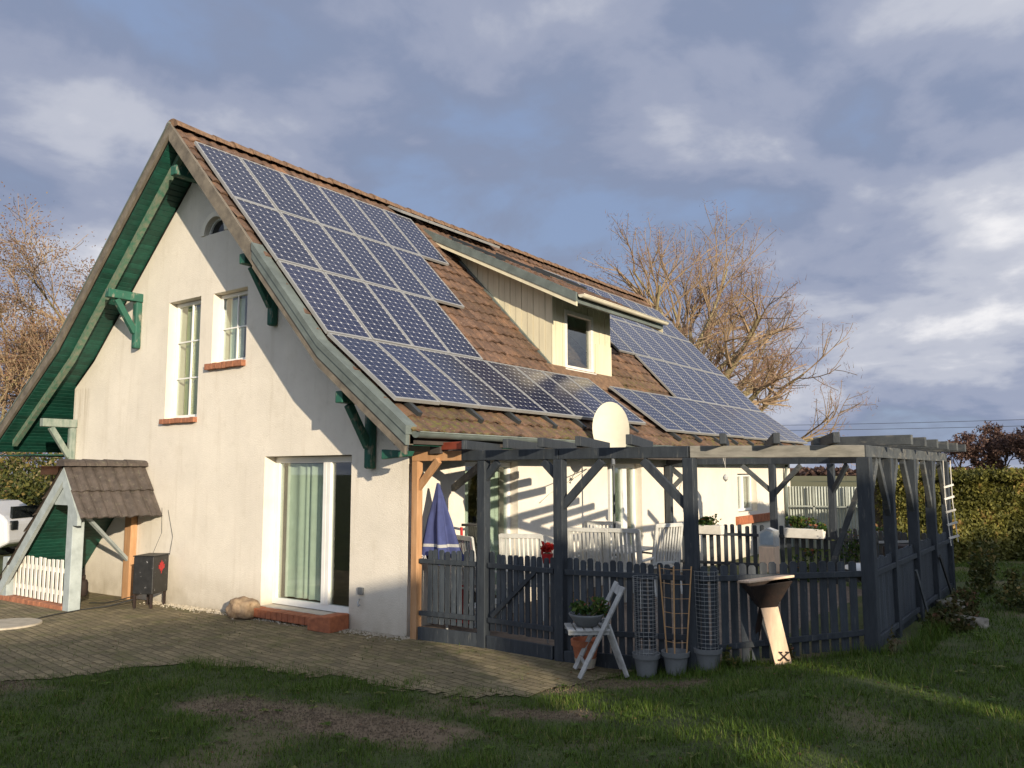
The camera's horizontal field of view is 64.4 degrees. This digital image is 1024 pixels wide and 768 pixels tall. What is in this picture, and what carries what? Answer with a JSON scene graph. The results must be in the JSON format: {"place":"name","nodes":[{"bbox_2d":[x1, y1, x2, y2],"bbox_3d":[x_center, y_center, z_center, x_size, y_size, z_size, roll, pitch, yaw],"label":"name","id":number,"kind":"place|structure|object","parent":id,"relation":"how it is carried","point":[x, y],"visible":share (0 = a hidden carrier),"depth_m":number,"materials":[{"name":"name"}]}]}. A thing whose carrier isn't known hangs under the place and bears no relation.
{"place":"outdoors","nodes":[
{"label":"outdoors","id":0,"kind":"place"},
{"bbox_2d":[0,592,631,697],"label":"paving","id":1,"kind":"structure","parent":0,"point":[95,625],"depth_m":9.26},
{"bbox_2d":[0,618,42,629],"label":"round slab","id":2,"kind":"structure","parent":1,"relation":"on","point":[11,623],"depth_m":11.16,"materials":[{"name":"concrete"}]},
{"bbox_2d":[0,556,64,609],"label":"picket screen","id":3,"kind":"object","parent":1,"relation":"on","point":[23,583],"visible":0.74,"depth_m":13.06,"materials":[{"name":"white paint"}]},
{"bbox_2d":[133,553,169,608],"bbox_3d":[-5.651,3.083,12.714,0.350,0.825,0.470,-1,-6,6],"label":"garden heater","id":4,"kind":"object","parent":1,"relation":"on","point":[150,575],"visible":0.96,"depth_m":12.53,"materials":[{"name":"black metal"}]},
{"bbox_2d":[225,596,260,619],"bbox_3d":[-3.817,3.179,11.535,0.501,0.317,0.337,-5,-8,36],"label":"boulder","id":5,"kind":"object","parent":1,"relation":"on","point":[242,607],"visible":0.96,"depth_m":11.41,"materials":[{"name":"beige stone"}]},
{"bbox_2d":[140,601,409,639],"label":"pebbles","id":6,"kind":"object","parent":1,"relation":"on","point":[186,607],"visible":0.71,"depth_m":11.28,"materials":[{"name":"gravel"}]},
{"bbox_2d":[254,606,348,632],"bbox_3d":[-2.995,3.133,10.986,1.960,0.219,0.356,-5,-8,36],"label":"brick step","id":7,"kind":"object","parent":1,"relation":"on","point":[332,622],"visible":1,"depth_m":10.54,"materials":[{"name":"brick"}]},
{"bbox_2d":[418,549,476,646],"bbox_3d":[-0.750,2.556,9.683,0.854,1.155,0.077,-4,-7,29],"label":"picket fence","id":8,"kind":"object","parent":1,"relation":"on","point":[469,564],"visible":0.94,"depth_m":9.68,"materials":[{"name":"paint"}]},
{"bbox_2d":[0,611,1023,767],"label":"leaf litter","id":9,"kind":"object","parent":1,"relation":"on","point":[443,703],"visible":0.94,"depth_m":6.73,"materials":[{"name":"brown plant"}]},
{"bbox_2d":[571,636,599,668],"bbox_3d":[0.755,2.768,8.363,0.300,0.280,0.297,-5,-8,36],"label":"terracotta pot","id":10,"kind":"object","parent":1,"relation":"on","point":[578,643],"visible":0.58,"depth_m":8.28,"materials":[{"name":"ceramic"}]},
{"bbox_2d":[564,581,628,679],"bbox_3d":[0.833,2.430,8.075,0.594,0.877,0.447,0,-6,-2],"label":"folding chair","id":11,"kind":"object","parent":1,"relation":"on","point":[617,589],"visible":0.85,"depth_m":7.90,"materials":[{"name":"white wood"}]},
{"bbox_2d":[569,596,610,627],"bbox_3d":[0.753,2.254,8.084,0.388,0.291,0.401,-5,-8,36],"label":"planter","id":12,"kind":"object","parent":11,"relation":"on","point":[581,614],"visible":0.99,"depth_m":8.03,"materials":[{"name":"grey ceramic"}]},
{"bbox_2d":[0,475,1023,767],"bbox_3d":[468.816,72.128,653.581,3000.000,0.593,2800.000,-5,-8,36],"label":"lawn","id":13,"kind":"structure","parent":0,"point":[474,731],"depth_m":6.35,"materials":[{"name":"green plant"}]},
{"bbox_2d":[0,499,38,553],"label":"parked car","id":14,"kind":"object","parent":13,"relation":"on","point":[16,516],"visible":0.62,"depth_m":20.74,"materials":[{"name":"paint"}]},
{"bbox_2d":[0,452,65,550],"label":"shrub","id":15,"kind":"object","parent":13,"relation":"on","point":[26,490],"visible":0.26,"depth_m":23.42,"materials":[{"name":"green plant"}]},
{"bbox_2d":[0,293,72,482],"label":"autumn tree","id":16,"kind":"object","parent":13,"relation":"on","point":[34,354],"visible":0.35,"depth_m":30.52,"materials":[{"name":"brown plant"}]},
{"bbox_2d":[0,181,105,472],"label":"autumn tree","id":17,"kind":"object","parent":13,"relation":"on","point":[34,268],"visible":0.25,"depth_m":32.83,"materials":[{"name":"brown plant"}]},
{"bbox_2d":[0,118,803,636],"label":"house","id":18,"kind":"structure","parent":13,"relation":"on","point":[234,396],"depth_m":13.15,"materials":[{"name":"paint"}]},
{"bbox_2d":[0,459,161,610],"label":"entrance porch","id":19,"kind":"object","parent":18,"relation":"attached to","point":[83,504],"visible":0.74,"depth_m":13.10,"materials":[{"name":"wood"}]},
{"bbox_2d":[172,300,200,417],"bbox_3d":[-5.293,-0.403,13.525,0.920,1.950,0.130,-5,-8,36],"label":"window","id":20,"kind":"structure","parent":18,"relation":"in","point":[194,314],"depth_m":13.66,"materials":[{"name":"white plastic"}]},
{"bbox_2d":[219,290,247,361],"bbox_3d":[-4.287,-0.891,12.849,0.880,1.110,0.139,-5,-8,36],"label":"window","id":21,"kind":"structure","parent":18,"relation":"in","point":[237,306],"depth_m":13.00,"materials":[{"name":"white plastic"}]},
{"bbox_2d":[194,141,277,210],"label":"solar panel","id":22,"kind":"object","parent":18,"relation":"attached to","point":[235,177],"visible":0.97,"depth_m":12.65,"materials":[{"name":"glass"}]},
{"bbox_2d":[233,197,321,270],"bbox_3d":[-3.449,-2.194,11.951,0.046,1.526,0.808,-51,-31,20],"label":"solar panel","id":23,"kind":"object","parent":18,"relation":"attached to","point":[277,235],"visible":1,"depth_m":11.90,"materials":[{"name":"glass"}]},
{"bbox_2d":[240,157,318,222],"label":"solar panel","id":24,"kind":"object","parent":18,"relation":"attached to","point":[280,192],"visible":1,"depth_m":13.32,"materials":[{"name":"glass"}]},
{"bbox_2d":[272,456,351,613],"bbox_3d":[-2.710,2.082,11.456,1.830,2.110,0.169,-5,-8,36],"label":"french door","id":25,"kind":"structure","parent":18,"relation":"in","point":[310,492],"depth_m":11.68,"materials":[{"name":"white plastic"}]},
{"bbox_2d":[280,172,355,234],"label":"solar panel","id":26,"kind":"object","parent":18,"relation":"attached to","point":[318,204],"visible":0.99,"depth_m":14.00,"materials":[{"name":"glass"}]},
{"bbox_2d":[279,211,363,281],"bbox_3d":[-2.966,-2.124,12.611,0.808,1.526,0.046,9,-54,-54],"label":"solar panel","id":27,"kind":"object","parent":18,"relation":"attached to","point":[323,249],"visible":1,"depth_m":12.58,"materials":[{"name":"glass"}]},
{"bbox_2d":[276,260,372,339],"bbox_3d":[-2.587,-1.147,11.209,0.046,1.526,0.808,-51,-31,20],"label":"solar panel","id":28,"kind":"object","parent":18,"relation":"attached to","point":[325,302],"visible":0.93,"depth_m":11.16,"materials":[{"name":"glass"}]},
{"bbox_2d":[317,185,389,245],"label":"solar panel","id":29,"kind":"object","parent":18,"relation":"attached to","point":[354,216],"visible":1,"depth_m":14.65,"materials":[{"name":"glass"}]},
{"bbox_2d":[320,224,400,290],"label":"solar panel","id":30,"kind":"object","parent":18,"relation":"attached to","point":[362,260],"visible":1,"depth_m":13.25,"materials":[{"name":"glass"}]},
{"bbox_2d":[324,272,413,347],"bbox_3d":[-2.102,-1.079,11.867,0.808,1.526,0.046,8,-54,-54],"label":"solar panel","id":31,"kind":"object","parent":18,"relation":"attached to","point":[371,314],"visible":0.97,"depth_m":11.84,"materials":[{"name":"glass"}]},
{"bbox_2d":[327,332,440,404],"bbox_3d":[-1.649,-0.200,10.423,1.526,0.045,0.808,40,18,32],"label":"solar panel","id":32,"kind":"object","parent":18,"relation":"attached to","point":[388,374],"visible":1,"depth_m":10.35,"materials":[{"name":"glass"}]},
{"bbox_2d":[352,198,420,255],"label":"solar panel","id":33,"kind":"object","parent":18,"relation":"attached to","point":[391,233],"visible":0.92,"depth_m":15.32,"materials":[{"name":"glass"}]},
{"bbox_2d":[358,236,433,299],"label":"solar panel","id":34,"kind":"object","parent":18,"relation":"attached to","point":[396,269],"visible":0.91,"depth_m":13.91,"materials":[{"name":"glass"}]},
{"bbox_2d":[365,282,449,353],"bbox_3d":[-1.621,-1.007,12.527,0.808,1.526,0.046,8,-54,-53],"label":"solar panel","id":35,"kind":"object","parent":18,"relation":"attached to","point":[411,323],"visible":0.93,"depth_m":12.50,"materials":[{"name":"glass"}]},
{"bbox_2d":[383,209,448,265],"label":"solar panel","id":36,"kind":"object","parent":18,"relation":"attached to","point":[415,236],"visible":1,"depth_m":15.96,"materials":[{"name":"glass"}]},
{"bbox_2d":[374,340,480,407],"bbox_3d":[-1.165,-0.132,11.081,1.526,0.046,0.808,39,18,32],"label":"solar panel","id":37,"kind":"object","parent":18,"relation":"attached to","point":[434,380],"visible":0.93,"depth_m":11.03,"materials":[{"name":"glass"}]},
{"bbox_2d":[391,246,463,308],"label":"solar panel","id":38,"kind":"object","parent":18,"relation":"attached to","point":[430,280],"visible":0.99,"depth_m":14.55,"materials":[{"name":"glass"}]},
{"bbox_2d":[402,292,482,359],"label":"solar panel","id":39,"kind":"object","parent":18,"relation":"attached to","point":[444,328],"visible":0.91,"depth_m":13.17,"materials":[{"name":"glass"}]},
{"bbox_2d":[415,348,515,411],"bbox_3d":[-0.683,-0.062,11.741,1.526,0.046,0.808,40,18,32],"label":"solar panel","id":40,"kind":"object","parent":18,"relation":"attached to","point":[478,390],"visible":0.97,"depth_m":11.70,"materials":[{"name":"glass"}]},
{"bbox_2d":[465,462,509,608],"bbox_3d":[-0.469,2.137,11.637,0.225,2.030,1.240,-5,-8,36],"label":"french door","id":41,"kind":"structure","parent":18,"relation":"in","point":[494,480],"depth_m":12.08,"materials":[{"name":"white plastic"}]},
{"bbox_2d":[452,354,547,414],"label":"solar panel","id":42,"kind":"object","parent":18,"relation":"attached to","point":[513,395],"visible":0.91,"depth_m":12.36,"materials":[{"name":"glass"}]},
{"bbox_2d":[484,360,575,417],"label":"solar panel","id":43,"kind":"object","parent":18,"relation":"attached to","point":[550,405],"visible":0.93,"depth_m":13.03,"materials":[{"name":"glass"}]},
{"bbox_2d":[515,366,594,419],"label":"solar panel","id":44,"kind":"object","parent":18,"relation":"attached to","point":[562,396],"visible":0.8,"depth_m":13.70,"materials":[{"name":"glass"}]},
{"bbox_2d":[541,370,601,412],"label":"solar panel","id":45,"kind":"object","parent":18,"relation":"attached to","point":[580,394],"visible":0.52,"depth_m":14.46,"materials":[{"name":"glass"}]},
{"bbox_2d":[566,375,645,424],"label":"solar panel","id":46,"kind":"object","parent":18,"relation":"attached to","point":[598,393],"visible":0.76,"depth_m":15.11,"materials":[{"name":"glass"}]},
{"bbox_2d":[607,464,635,562],"bbox_3d":[1.962,2.495,14.969,0.230,2.030,0.960,-5,-8,36],"label":"french door","id":47,"kind":"structure","parent":18,"relation":"in","point":[620,474],"depth_m":15.00,"materials":[{"name":"white plastic"}]},
{"bbox_2d":[610,318,650,357],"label":"solar panel","id":48,"kind":"object","parent":18,"relation":"attached to","point":[628,340],"visible":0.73,"depth_m":20.25,"materials":[{"name":"glass"}]},
{"bbox_2d":[614,319,664,360],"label":"solar panel","id":49,"kind":"object","parent":18,"relation":"attached to","point":[639,340],"visible":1,"depth_m":20.94,"materials":[{"name":"glass"}]},
{"bbox_2d":[609,386,684,432],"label":"solar panel","id":50,"kind":"object","parent":18,"relation":"attached to","point":[653,414],"visible":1,"depth_m":16.03,"materials":[{"name":"glass"}]},
{"bbox_2d":[628,323,677,364],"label":"solar panel","id":51,"kind":"object","parent":18,"relation":"attached to","point":[653,344],"visible":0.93,"depth_m":21.62,"materials":[{"name":"glass"}]},
{"bbox_2d":[635,354,690,399],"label":"solar panel","id":52,"kind":"object","parent":18,"relation":"attached to","point":[670,385],"visible":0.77,"depth_m":19.50,"materials":[{"name":"glass"}]},
{"bbox_2d":[629,389,701,434],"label":"solar panel","id":53,"kind":"object","parent":18,"relation":"attached to","point":[676,419],"visible":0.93,"depth_m":16.75,"materials":[{"name":"glass"}]},
{"bbox_2d":[652,358,703,401],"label":"solar panel","id":54,"kind":"object","parent":18,"relation":"attached to","point":[678,380],"visible":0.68,"depth_m":20.22,"materials":[{"name":"glass"}]},
{"bbox_2d":[647,392,716,435],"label":"solar panel","id":55,"kind":"object","parent":18,"relation":"attached to","point":[703,429],"visible":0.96,"depth_m":17.41,"materials":[{"name":"glass"}]},
{"bbox_2d":[666,362,716,403],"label":"solar panel","id":56,"kind":"object","parent":18,"relation":"attached to","point":[703,395],"visible":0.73,"depth_m":20.86,"materials":[{"name":"glass"}]},
{"bbox_2d":[664,395,731,436],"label":"solar panel","id":57,"kind":"object","parent":18,"relation":"attached to","point":[700,417],"visible":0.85,"depth_m":18.10,"materials":[{"name":"glass"}]},
{"bbox_2d":[679,365,729,406],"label":"solar panel","id":58,"kind":"object","parent":18,"relation":"attached to","point":[704,386],"visible":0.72,"depth_m":21.54,"materials":[{"name":"glass"}]},
{"bbox_2d":[680,398,744,437],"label":"solar panel","id":59,"kind":"object","parent":18,"relation":"attached to","point":[723,425],"visible":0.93,"depth_m":18.73,"materials":[{"name":"glass"}]},
{"bbox_2d":[694,400,756,439],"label":"solar panel","id":60,"kind":"object","parent":18,"relation":"attached to","point":[727,420],"visible":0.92,"depth_m":19.41,"materials":[{"name":"glass"}]},
{"bbox_2d":[737,474,751,510],"bbox_3d":[5.562,2.649,19.867,0.146,0.890,1.300,-5,-8,36],"label":"window","id":61,"kind":"structure","parent":18,"relation":"in","point":[742,500],"depth_m":19.99,"materials":[{"name":"white plastic"}]},
{"bbox_2d":[0,639,925,753],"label":"soil crumbs","id":62,"kind":"object","parent":13,"relation":"on","point":[363,727],"visible":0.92,"depth_m":6.75,"materials":[{"name":"brown soil"}]},
{"bbox_2d":[0,630,1023,767],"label":"lawn weeds","id":63,"kind":"object","parent":13,"relation":"on","point":[994,699],"visible":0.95,"depth_m":6.30,"materials":[{"name":"green plant"}]},
{"bbox_2d":[564,557,686,671],"bbox_3d":[1.155,2.410,8.369,1.378,1.190,0.077,-4,-7,32],"label":"picket fence","id":64,"kind":"object","parent":13,"relation":"on","point":[606,659],"visible":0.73,"depth_m":8.35,"materials":[{"name":"paint"}]},
{"bbox_2d":[422,571,861,659],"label":"terrace deck","id":65,"kind":"structure","parent":13,"relation":"on","point":[524,637],"depth_m":10.57,"materials":[{"name":"grey wood"}]},
{"bbox_2d":[422,483,463,628],"bbox_3d":[-0.856,2.125,10.084,0.578,1.781,0.474,-5,-8,36],"label":"parasol","id":66,"kind":"object","parent":65,"relation":"on","point":[439,533],"visible":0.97,"depth_m":10.02,"materials":[{"name":"blue fabric"}]},
{"bbox_2d":[450,535,507,627],"bbox_3d":[-0.414,2.509,10.517,0.619,1.113,0.620,4,-7,-34],"label":"garden chair","id":67,"kind":"object","parent":65,"relation":"on","point":[469,545],"visible":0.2,"depth_m":10.35,"materials":[{"name":"white plastic"}]},
{"bbox_2d":[498,533,549,620],"bbox_3d":[0.197,2.547,10.874,0.620,1.113,0.619,-2,-6,16],"label":"garden chair","id":68,"kind":"object","parent":65,"relation":"on","point":[525,537],"visible":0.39,"depth_m":10.65,"materials":[{"name":"white plastic"}]},
{"bbox_2d":[567,527,617,605],"bbox_3d":[1.196,2.667,11.995,0.620,1.113,0.619,-3,-7,21],"label":"garden chair","id":69,"kind":"object","parent":65,"relation":"on","point":[575,530],"visible":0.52,"depth_m":11.79,"materials":[{"name":"white plastic"}]},
{"bbox_2d":[578,521,620,567],"bbox_3d":[1.403,2.777,13.005,0.620,1.113,0.619,-2,-6,16],"label":"garden chair","id":70,"kind":"object","parent":65,"relation":"on","point":[599,523],"visible":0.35,"depth_m":13.29,"materials":[{"name":"white plastic"}]},
{"bbox_2d":[592,402,628,554],"bbox_3d":[1.490,1.755,12.412,0.506,3.009,0.596,-5,-8,36],"label":"basketball hoop","id":71,"kind":"object","parent":65,"relation":"on","point":[610,425],"visible":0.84,"depth_m":12.65,"materials":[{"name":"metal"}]},
{"bbox_2d":[601,528,654,608],"bbox_3d":[1.683,2.647,11.826,0.620,1.113,0.619,-3,-7,28],"label":"garden chair","id":72,"kind":"object","parent":65,"relation":"on","point":[620,531],"visible":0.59,"depth_m":11.61,"materials":[{"name":"white wood"}]},
{"bbox_2d":[631,523,683,596],"bbox_3d":[2.307,2.769,12.951,0.620,1.113,0.619,4,-7,-34],"label":"garden chair","id":73,"kind":"object","parent":65,"relation":"on","point":[678,539],"visible":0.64,"depth_m":12.78,"materials":[{"name":"white plastic"}]},
{"bbox_2d":[759,527,779,573],"bbox_3d":[3.795,2.667,11.970,0.240,1.089,0.220,-5,-8,36],"label":"glass fronted box","id":74,"kind":"object","parent":65,"relation":"on","point":[769,549],"visible":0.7,"depth_m":11.92,"materials":[{"name":"metal"}]},
{"bbox_2d":[632,650,660,677],"bbox_3d":[1.323,2.752,7.987,0.280,0.215,0.280,-5,-8,36],"label":"plant pot","id":75,"kind":"object","parent":13,"relation":"on","point":[646,665],"visible":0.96,"depth_m":7.90,"materials":[{"name":"grey plastic"}]},
{"bbox_2d":[632,575,657,654],"bbox_3d":[1.321,2.301,8.036,0.251,0.781,0.245,-5,-8,36],"label":"wire cylinder","id":76,"kind":"object","parent":75,"relation":"in","point":[642,599],"visible":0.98,"depth_m":8.04,"materials":[{"name":"grey metal"}]},
{"bbox_2d":[661,648,689,675],"bbox_3d":[1.598,2.714,7.927,0.280,0.215,0.280,-5,-8,36],"label":"plant pot","id":77,"kind":"object","parent":13,"relation":"on","point":[680,657],"visible":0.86,"depth_m":7.84,"materials":[{"name":"grey plastic"}]},
{"bbox_2d":[659,565,691,653],"bbox_3d":[1.606,2.224,7.981,0.338,0.861,0.066,-4,-7,29],"label":"cane trellis","id":78,"kind":"object","parent":77,"relation":"in","point":[673,598],"visible":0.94,"depth_m":7.98,"materials":[{"name":"brown wood"}]},
{"bbox_2d":[410,432,965,670],"bbox_3d":[3.124,2.121,11.491,5.440,2.516,7.849,-5,-8,36],"label":"pergola","id":79,"kind":"object","parent":13,"relation":"on","point":[880,457],"visible":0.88,"depth_m":8.88,"materials":[{"name":"paint"}]},
{"bbox_2d":[486,551,553,659],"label":"garden gate","id":80,"kind":"structure","parent":79,"relation":"attached to","point":[518,625],"depth_m":9.10,"materials":[{"name":"paint"}]},
{"bbox_2d":[675,523,763,574],"bbox_3d":[3.970,3.124,15.414,1.857,0.944,0.058,-3,-7,28],"label":"picket fence","id":81,"kind":"object","parent":79,"relation":"attached to","point":[732,535],"visible":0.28,"depth_m":15.35,"materials":[{"name":"paint"}]},
{"bbox_2d":[699,514,723,534],"bbox_3d":[3.662,2.658,15.461,0.692,0.386,0.257,-5,-8,36],"label":"flower box","id":82,"kind":"object","parent":81,"relation":"attached to","point":[707,525],"visible":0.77,"depth_m":15.35,"materials":[{"name":"white plastic"}]},
{"bbox_2d":[779,525,829,580],"bbox_3d":[5.237,3.031,14.561,0.972,0.939,0.059,-6,-9,45],"label":"picket fence","id":83,"kind":"object","parent":79,"relation":"attached to","point":[796,540],"visible":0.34,"depth_m":14.64,"materials":[{"name":"paint"}]},
{"bbox_2d":[784,515,827,538],"bbox_3d":[5.210,2.533,14.437,0.760,0.405,0.290,-5,-8,36],"label":"flower box","id":84,"kind":"object","parent":83,"relation":"attached to","point":[799,530],"visible":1,"depth_m":14.42,"materials":[{"name":"white plastic"}]},
{"bbox_2d":[827,488,857,588],"bbox_3d":[4.091,1.929,10.100,0.541,1.272,0.045,-6,-9,44],"label":"leaning pole","id":85,"kind":"object","parent":79,"relation":"attached to","point":[844,530],"visible":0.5,"depth_m":10.06,"materials":[{"name":"paint"}]},
{"bbox_2d":[836,528,938,582],"bbox_3d":[5.951,2.790,12.906,0.062,0.983,2.528,1,-6,-13],"label":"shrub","id":86,"kind":"object","parent":79,"relation":"attached to","point":[901,536],"visible":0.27,"depth_m":13.61,"materials":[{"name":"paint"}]},
{"bbox_2d":[577,199,810,374],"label":"bare tree","id":87,"kind":"object","parent":13,"relation":"on","point":[694,307],"visible":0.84,"depth_m":42.67,"materials":[{"name":"brown plant"}]},
{"bbox_2d":[693,647,722,671],"bbox_3d":[1.904,2.670,7.894,0.280,0.215,0.280,-5,-8,36],"label":"plant pot","id":88,"kind":"object","parent":13,"relation":"on","point":[708,657],"visible":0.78,"depth_m":7.79,"materials":[{"name":"grey plastic"}]},
{"bbox_2d":[663,269,811,412],"bbox_3d":[8.016,0.643,36.988,11.968,10.856,10.142,-1,-6,7],"label":"bare tree","id":89,"kind":"object","parent":13,"relation":"on","point":[771,379],"visible":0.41,"depth_m":36.36,"materials":[{"name":"brown plant"}]},
{"bbox_2d":[737,575,793,664],"bbox_3d":[2.443,2.280,7.819,0.460,0.932,0.536,0,-6,0],"label":"bird bath","id":90,"kind":"object","parent":13,"relation":"on","point":[766,594],"visible":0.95,"depth_m":7.69,"materials":[{"name":"metal"}]},
{"bbox_2d":[673,282,878,476],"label":"bare tree","id":91,"kind":"object","parent":13,"relation":"on","point":[810,439],"visible":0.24,"depth_m":41.88,"materials":[{"name":"brown plant"}]},
{"bbox_2d":[699,561,864,662],"bbox_3d":[2.624,2.240,7.931,1.554,1.013,0.063,-1,-6,4],"label":"picket fence","id":92,"kind":"object","parent":13,"relation":"on","point":[803,575],"visible":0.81,"depth_m":7.93,"materials":[{"name":"paint"}]},
{"bbox_2d":[788,486,858,550],"bbox_3d":[8.418,3.608,21.343,2.330,1.830,0.196,-5,-8,36],"label":"sheet fence","id":93,"kind":"object","parent":13,"relation":"on","point":[809,502],"visible":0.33,"depth_m":21.59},
{"bbox_2d":[790,465,1017,475],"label":"treeline","id":94,"kind":"object","parent":13,"relation":"on","point":[814,471],"visible":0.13,"depth_m":414.73,"materials":[{"name":"plant"}]},
{"bbox_2d":[877,532,952,645],"bbox_3d":[4.904,2.345,9.771,0.057,0.879,4.610,-5,-8,36],"label":"board fence","id":95,"kind":"object","parent":13,"relation":"on","point":[910,609],"visible":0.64,"depth_m":9.17,"materials":[{"name":"paint"}]},
{"bbox_2d":[917,594,979,633],"bbox_3d":[4.812,2.516,8.991,0.564,0.430,0.616,-5,-8,36],"label":"weed clump","id":96,"kind":"object","parent":13,"relation":"on","point":[940,614],"visible":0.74,"depth_m":8.89,"materials":[{"name":"green plant"}]},
{"bbox_2d":[874,462,1023,563],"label":"hedge","id":97,"kind":"object","parent":13,"relation":"on","point":[988,504],"visible":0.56,"depth_m":16.30,"materials":[{"name":"green plant"}]},
{"bbox_2d":[935,429,985,471],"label":"woodland tree","id":98,"kind":"object","parent":13,"relation":"on","point":[969,453],"visible":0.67,"depth_m":141.47,"materials":[{"name":"brown plant"}]},
{"bbox_2d":[950,584,984,616],"bbox_3d":[5.362,2.583,9.582,0.382,0.422,0.563,-5,-8,36],"label":"weed clump","id":99,"kind":"object","parent":13,"relation":"on","point":[968,604],"visible":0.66,"depth_m":9.54,"materials":[{"name":"green plant"}]},
{"bbox_2d":[965,539,1000,594],"bbox_3d":[6.781,2.628,11.713,0.466,0.816,0.853,-5,-8,36],"label":"shrub","id":100,"kind":"object","parent":13,"relation":"on","point":[986,571],"visible":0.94,"depth_m":11.59,"materials":[{"name":"green plant"}]},
{"bbox_2d":[964,431,1009,469],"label":"woodland tree","id":101,"kind":"object","parent":13,"relation":"on","point":[993,448],"visible":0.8,"depth_m":139.62,"materials":[{"name":"brown plant"}]},
{"bbox_2d":[976,421,1023,469],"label":"woodland tree","id":102,"kind":"object","parent":13,"relation":"on","point":[990,430],"visible":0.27,"depth_m":145.65,"materials":[{"name":"brown plant"}]},
{"bbox_2d":[993,581,1023,611],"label":"shrub","id":103,"kind":"object","parent":13,"relation":"on","point":[1019,596],"visible":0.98,"depth_m":10.21,"materials":[{"name":"green plant"}]},
{"bbox_2d":[1001,426,1023,464],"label":"woodland tree","id":104,"kind":"object","parent":13,"relation":"on","point":[1013,444],"visible":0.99,"depth_m":136.65,"materials":[{"name":"brown plant"}]},
{"bbox_2d":[0,0,1023,473],"label":"sky","id":105,"kind":"structure","parent":0,"point":[883,140],"materials":[{"name":"blue"}]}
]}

